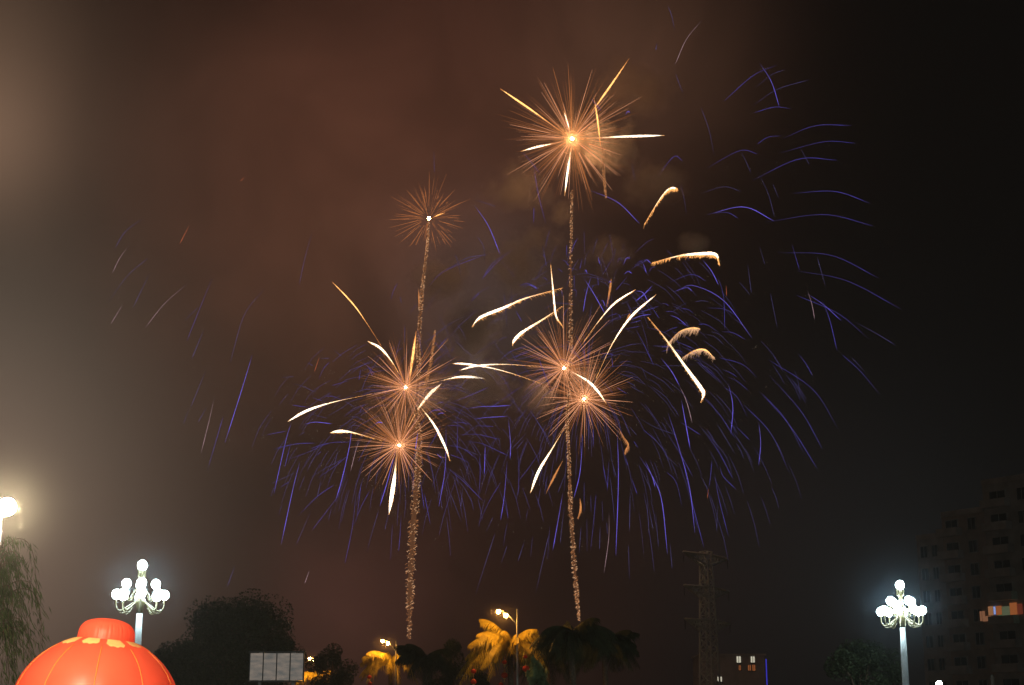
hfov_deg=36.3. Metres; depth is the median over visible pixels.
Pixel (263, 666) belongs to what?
billboard
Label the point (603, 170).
rising trail
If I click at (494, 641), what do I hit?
palm tree
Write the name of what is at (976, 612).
window
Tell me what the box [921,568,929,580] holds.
window
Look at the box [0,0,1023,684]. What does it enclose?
sky
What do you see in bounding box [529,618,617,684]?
palm tree
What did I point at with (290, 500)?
spark trail
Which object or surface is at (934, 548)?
window
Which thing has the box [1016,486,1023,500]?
window
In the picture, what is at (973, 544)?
window
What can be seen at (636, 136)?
comet
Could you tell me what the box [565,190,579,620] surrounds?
rising trail
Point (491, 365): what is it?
comet
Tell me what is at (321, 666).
tree
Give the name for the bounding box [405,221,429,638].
rising trail
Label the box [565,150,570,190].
comet
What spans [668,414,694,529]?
spark trail
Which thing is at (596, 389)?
comet
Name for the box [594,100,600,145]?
comet
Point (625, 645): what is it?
palm tree
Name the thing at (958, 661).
window
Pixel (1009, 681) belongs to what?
window
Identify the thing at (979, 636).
window
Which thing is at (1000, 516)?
window
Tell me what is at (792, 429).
spark trail
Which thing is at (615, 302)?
comet
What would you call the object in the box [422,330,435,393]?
rising trail
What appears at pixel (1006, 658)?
window
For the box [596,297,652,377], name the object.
comet
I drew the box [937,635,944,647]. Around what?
window
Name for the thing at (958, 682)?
window
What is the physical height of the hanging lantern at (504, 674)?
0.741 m
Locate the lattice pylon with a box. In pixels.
[682,551,729,684]
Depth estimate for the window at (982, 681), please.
198.15 m
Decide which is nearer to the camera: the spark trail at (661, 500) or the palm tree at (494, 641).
the palm tree at (494, 641)
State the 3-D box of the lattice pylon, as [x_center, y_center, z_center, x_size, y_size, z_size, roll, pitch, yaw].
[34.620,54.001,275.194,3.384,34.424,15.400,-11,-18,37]
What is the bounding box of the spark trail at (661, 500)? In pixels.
[641,459,666,545]
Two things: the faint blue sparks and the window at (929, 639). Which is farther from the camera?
the faint blue sparks
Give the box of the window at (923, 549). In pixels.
[920,545,928,558]
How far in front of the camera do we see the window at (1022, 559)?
195.94 m
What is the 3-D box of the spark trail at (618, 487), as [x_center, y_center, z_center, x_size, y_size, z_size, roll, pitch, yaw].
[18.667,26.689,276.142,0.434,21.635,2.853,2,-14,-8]
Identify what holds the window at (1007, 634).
in the apartment building
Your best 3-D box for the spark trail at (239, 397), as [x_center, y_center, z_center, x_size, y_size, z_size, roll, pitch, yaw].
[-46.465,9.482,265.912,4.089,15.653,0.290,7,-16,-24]
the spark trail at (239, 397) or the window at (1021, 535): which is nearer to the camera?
the window at (1021, 535)
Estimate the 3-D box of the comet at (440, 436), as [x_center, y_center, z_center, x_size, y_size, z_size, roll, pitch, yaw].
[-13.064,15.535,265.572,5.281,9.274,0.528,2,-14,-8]
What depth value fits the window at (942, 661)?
203.64 m
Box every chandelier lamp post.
[112,560,168,644]
[877,581,925,684]
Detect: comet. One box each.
[289,394,369,420]
[331,430,377,439]
[333,283,380,344]
[368,341,398,373]
[388,454,396,512]
[409,335,415,381]
[410,383,441,423]
[421,408,449,459]
[433,375,484,382]
[452,363,540,383]
[462,364,542,369]
[473,288,561,325]
[501,89,563,133]
[512,306,561,345]
[523,143,552,150]
[530,429,563,492]
[547,461,562,489]
[550,262,561,324]
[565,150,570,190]
[575,373,605,402]
[577,500,581,518]
[581,135,664,139]
[584,289,635,340]
[590,59,628,113]
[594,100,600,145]
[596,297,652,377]
[606,280,611,306]
[619,429,629,453]
[644,187,677,224]
[647,317,705,402]
[651,251,719,265]
[667,327,699,349]
[682,349,714,359]
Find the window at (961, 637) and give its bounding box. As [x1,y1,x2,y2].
[952,633,966,641]
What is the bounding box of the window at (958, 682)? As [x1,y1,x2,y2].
[955,680,969,684]
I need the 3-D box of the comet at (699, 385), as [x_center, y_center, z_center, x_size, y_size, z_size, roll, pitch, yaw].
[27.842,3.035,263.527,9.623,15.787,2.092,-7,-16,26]
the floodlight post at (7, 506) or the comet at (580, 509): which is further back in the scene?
the comet at (580, 509)
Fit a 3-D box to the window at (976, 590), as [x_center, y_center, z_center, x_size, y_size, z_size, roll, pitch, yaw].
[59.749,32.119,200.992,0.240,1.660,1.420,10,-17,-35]
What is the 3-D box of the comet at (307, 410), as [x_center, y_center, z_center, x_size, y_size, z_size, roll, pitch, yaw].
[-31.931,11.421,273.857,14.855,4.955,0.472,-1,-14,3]
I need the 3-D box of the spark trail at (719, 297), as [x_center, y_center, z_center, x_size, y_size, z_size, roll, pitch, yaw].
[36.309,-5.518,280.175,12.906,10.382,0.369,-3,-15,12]
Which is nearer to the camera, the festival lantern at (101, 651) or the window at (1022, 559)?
the festival lantern at (101, 651)
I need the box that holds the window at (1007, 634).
[999,630,1016,639]
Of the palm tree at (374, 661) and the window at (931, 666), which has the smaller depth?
the palm tree at (374, 661)
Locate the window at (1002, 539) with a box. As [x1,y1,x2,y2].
[992,535,1009,544]
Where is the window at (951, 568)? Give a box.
[948,564,961,572]
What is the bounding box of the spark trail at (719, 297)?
[683,285,751,337]
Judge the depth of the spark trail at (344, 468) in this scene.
278.02 m
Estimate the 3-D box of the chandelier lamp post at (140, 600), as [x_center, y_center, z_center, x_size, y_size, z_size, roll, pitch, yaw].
[-15.311,13.304,63.686,2.144,8.832,2.144,11,-18,-36]
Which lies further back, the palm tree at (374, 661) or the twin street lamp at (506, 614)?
the palm tree at (374, 661)
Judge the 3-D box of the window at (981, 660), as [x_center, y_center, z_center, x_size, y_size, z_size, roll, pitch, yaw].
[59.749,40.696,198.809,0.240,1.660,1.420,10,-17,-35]
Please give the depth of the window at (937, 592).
205.87 m
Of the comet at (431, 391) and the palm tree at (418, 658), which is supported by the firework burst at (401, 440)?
the comet at (431, 391)
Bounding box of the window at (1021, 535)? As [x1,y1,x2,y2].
[1019,534,1023,546]
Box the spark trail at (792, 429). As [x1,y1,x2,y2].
[767,400,816,467]
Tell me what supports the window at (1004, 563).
in the apartment building
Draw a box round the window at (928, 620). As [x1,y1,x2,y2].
[924,613,932,625]
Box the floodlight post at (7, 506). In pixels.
[0,498,15,533]
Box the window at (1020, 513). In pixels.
[1018,510,1023,523]
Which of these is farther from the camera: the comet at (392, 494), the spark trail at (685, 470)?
the comet at (392, 494)
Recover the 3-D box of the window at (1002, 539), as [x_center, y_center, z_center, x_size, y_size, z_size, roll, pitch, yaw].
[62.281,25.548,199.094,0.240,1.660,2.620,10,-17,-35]
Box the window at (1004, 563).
[994,559,1011,568]
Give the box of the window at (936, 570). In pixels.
[932,567,939,579]
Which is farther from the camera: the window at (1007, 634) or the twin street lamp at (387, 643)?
the window at (1007, 634)
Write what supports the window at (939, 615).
in the apartment building
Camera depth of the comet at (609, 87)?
281.28 m
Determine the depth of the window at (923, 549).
208.68 m
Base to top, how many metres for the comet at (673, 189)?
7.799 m
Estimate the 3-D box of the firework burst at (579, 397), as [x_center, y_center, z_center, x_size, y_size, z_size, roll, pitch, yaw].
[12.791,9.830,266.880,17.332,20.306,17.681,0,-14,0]
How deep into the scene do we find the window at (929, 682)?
204.49 m
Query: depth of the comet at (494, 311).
265.51 m
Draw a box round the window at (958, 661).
[954,656,967,665]
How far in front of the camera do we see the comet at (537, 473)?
264.73 m
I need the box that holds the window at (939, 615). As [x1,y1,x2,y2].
[935,612,942,624]
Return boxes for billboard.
[247,651,305,684]
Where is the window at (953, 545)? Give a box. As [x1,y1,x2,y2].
[946,542,959,550]
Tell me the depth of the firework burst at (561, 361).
267.36 m
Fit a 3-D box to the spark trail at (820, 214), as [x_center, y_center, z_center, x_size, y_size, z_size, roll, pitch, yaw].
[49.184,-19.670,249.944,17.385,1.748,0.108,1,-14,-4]
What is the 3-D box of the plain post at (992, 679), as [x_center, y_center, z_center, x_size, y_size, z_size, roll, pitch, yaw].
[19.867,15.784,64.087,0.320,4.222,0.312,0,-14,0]
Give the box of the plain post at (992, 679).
[991,675,994,684]
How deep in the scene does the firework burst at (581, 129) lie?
276.21 m
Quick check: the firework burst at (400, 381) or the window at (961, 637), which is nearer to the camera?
the window at (961, 637)
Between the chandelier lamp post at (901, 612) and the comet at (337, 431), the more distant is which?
the comet at (337, 431)
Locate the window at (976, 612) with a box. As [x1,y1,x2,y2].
[973,609,983,621]
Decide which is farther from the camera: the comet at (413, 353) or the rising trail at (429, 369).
the rising trail at (429, 369)
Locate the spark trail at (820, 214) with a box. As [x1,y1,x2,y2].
[769,214,871,225]
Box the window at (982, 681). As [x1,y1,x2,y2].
[978,679,987,684]
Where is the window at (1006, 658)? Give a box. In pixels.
[1001,654,1018,663]
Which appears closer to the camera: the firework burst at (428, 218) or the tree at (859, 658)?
the tree at (859, 658)
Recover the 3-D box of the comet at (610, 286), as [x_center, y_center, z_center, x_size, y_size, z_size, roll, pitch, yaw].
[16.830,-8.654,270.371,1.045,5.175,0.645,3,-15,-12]
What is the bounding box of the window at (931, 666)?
[927,658,935,670]
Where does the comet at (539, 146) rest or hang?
attached to the firework burst at (581, 129)
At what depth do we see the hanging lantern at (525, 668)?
87.57 m
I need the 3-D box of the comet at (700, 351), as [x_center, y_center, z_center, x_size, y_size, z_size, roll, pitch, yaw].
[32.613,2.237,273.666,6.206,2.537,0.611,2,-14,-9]
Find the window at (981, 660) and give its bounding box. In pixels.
[976,656,986,668]
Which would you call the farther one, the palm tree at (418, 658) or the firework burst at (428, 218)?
the firework burst at (428, 218)
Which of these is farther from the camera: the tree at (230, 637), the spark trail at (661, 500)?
the spark trail at (661, 500)
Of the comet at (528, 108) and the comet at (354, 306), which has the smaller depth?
the comet at (354, 306)
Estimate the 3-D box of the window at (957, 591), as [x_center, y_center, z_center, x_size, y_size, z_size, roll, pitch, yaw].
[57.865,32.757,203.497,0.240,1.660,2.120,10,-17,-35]
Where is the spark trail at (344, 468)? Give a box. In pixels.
[335,430,351,501]
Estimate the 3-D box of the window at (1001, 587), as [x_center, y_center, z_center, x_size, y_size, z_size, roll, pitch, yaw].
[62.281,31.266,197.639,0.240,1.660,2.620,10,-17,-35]
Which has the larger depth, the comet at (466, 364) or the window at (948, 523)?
the comet at (466, 364)
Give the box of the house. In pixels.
[691,654,765,684]
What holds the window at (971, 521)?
in the apartment building
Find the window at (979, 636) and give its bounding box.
[975,632,984,645]
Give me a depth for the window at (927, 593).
207.20 m
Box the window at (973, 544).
[968,539,977,552]
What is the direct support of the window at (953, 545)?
in the apartment building
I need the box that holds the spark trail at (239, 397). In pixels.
[226,357,251,437]
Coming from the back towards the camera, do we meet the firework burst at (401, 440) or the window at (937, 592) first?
the firework burst at (401, 440)
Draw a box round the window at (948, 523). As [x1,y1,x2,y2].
[945,519,957,527]
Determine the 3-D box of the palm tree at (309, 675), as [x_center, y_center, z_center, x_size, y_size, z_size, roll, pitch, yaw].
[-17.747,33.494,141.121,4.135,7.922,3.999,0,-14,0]
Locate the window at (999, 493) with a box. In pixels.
[988,489,1005,498]
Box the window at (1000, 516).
[990,512,1007,521]
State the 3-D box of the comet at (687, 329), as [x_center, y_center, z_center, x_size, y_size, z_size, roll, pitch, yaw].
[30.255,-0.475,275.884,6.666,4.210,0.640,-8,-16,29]
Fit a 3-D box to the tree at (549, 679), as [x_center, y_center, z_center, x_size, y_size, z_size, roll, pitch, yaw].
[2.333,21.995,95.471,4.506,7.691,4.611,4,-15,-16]
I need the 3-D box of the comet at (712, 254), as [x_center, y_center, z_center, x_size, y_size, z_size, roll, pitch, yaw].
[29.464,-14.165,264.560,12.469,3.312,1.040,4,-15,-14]
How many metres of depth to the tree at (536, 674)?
85.93 m
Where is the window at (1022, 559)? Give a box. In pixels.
[1021,557,1023,570]
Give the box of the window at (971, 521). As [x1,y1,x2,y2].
[967,517,976,530]
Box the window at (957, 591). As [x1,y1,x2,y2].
[949,587,962,595]
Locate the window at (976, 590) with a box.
[971,585,981,598]
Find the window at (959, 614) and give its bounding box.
[951,610,964,618]
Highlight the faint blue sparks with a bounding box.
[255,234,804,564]
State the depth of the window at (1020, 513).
197.18 m
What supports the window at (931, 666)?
in the apartment building
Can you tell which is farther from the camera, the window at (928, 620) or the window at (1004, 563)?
the window at (928, 620)
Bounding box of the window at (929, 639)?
[925,635,934,648]
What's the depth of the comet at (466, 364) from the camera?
262.14 m
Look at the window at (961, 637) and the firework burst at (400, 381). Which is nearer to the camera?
the window at (961, 637)
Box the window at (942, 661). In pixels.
[938,658,945,670]
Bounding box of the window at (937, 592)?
[934,589,940,601]
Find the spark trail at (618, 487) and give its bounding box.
[616,437,618,540]
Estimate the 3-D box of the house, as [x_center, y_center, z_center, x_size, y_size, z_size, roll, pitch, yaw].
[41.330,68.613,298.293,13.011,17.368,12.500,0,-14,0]
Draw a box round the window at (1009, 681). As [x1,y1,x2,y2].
[1002,678,1020,684]
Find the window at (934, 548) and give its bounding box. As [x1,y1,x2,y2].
[931,544,937,557]
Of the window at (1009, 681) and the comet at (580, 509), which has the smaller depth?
the window at (1009, 681)
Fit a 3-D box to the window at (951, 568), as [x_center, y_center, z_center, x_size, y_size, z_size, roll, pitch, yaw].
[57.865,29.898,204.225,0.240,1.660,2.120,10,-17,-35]
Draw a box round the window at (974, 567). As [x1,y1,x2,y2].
[970,562,979,575]
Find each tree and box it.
[0,535,51,684]
[154,638,196,684]
[168,588,306,684]
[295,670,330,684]
[305,643,358,684]
[359,651,420,684]
[394,644,458,684]
[428,638,489,684]
[456,619,548,684]
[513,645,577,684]
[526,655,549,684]
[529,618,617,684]
[566,630,639,684]
[823,638,901,684]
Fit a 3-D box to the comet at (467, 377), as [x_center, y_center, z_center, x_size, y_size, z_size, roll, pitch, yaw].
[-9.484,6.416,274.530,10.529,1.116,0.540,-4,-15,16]
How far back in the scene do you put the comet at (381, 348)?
268.14 m
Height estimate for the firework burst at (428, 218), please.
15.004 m
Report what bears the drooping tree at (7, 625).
on the ground
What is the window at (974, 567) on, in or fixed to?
in the apartment building
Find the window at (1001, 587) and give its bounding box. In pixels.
[995,582,1012,591]
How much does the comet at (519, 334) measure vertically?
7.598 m
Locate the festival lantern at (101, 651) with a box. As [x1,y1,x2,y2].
[15,618,174,684]
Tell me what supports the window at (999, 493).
in the apartment building
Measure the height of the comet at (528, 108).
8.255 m
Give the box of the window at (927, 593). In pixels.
[923,590,931,602]
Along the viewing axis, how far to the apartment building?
200.78 m
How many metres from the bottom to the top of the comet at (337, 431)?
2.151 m
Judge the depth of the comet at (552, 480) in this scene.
262.78 m
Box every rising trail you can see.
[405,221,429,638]
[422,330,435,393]
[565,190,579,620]
[601,144,606,197]
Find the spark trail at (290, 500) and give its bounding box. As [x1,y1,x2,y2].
[281,463,299,542]
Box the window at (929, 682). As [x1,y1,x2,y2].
[928,681,936,684]
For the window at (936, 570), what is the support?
in the apartment building
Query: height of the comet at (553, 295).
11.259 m
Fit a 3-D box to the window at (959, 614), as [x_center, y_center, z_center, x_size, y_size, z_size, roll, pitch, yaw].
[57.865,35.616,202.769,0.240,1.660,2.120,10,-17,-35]
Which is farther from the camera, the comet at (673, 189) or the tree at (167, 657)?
the comet at (673, 189)
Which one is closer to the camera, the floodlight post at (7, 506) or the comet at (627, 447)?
the floodlight post at (7, 506)
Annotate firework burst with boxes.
[344,387,446,491]
[358,330,454,427]
[390,176,464,249]
[507,70,640,205]
[519,297,610,407]
[537,342,629,453]
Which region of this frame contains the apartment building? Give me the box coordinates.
[916,474,1023,684]
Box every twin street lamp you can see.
[381,639,396,684]
[496,608,517,684]

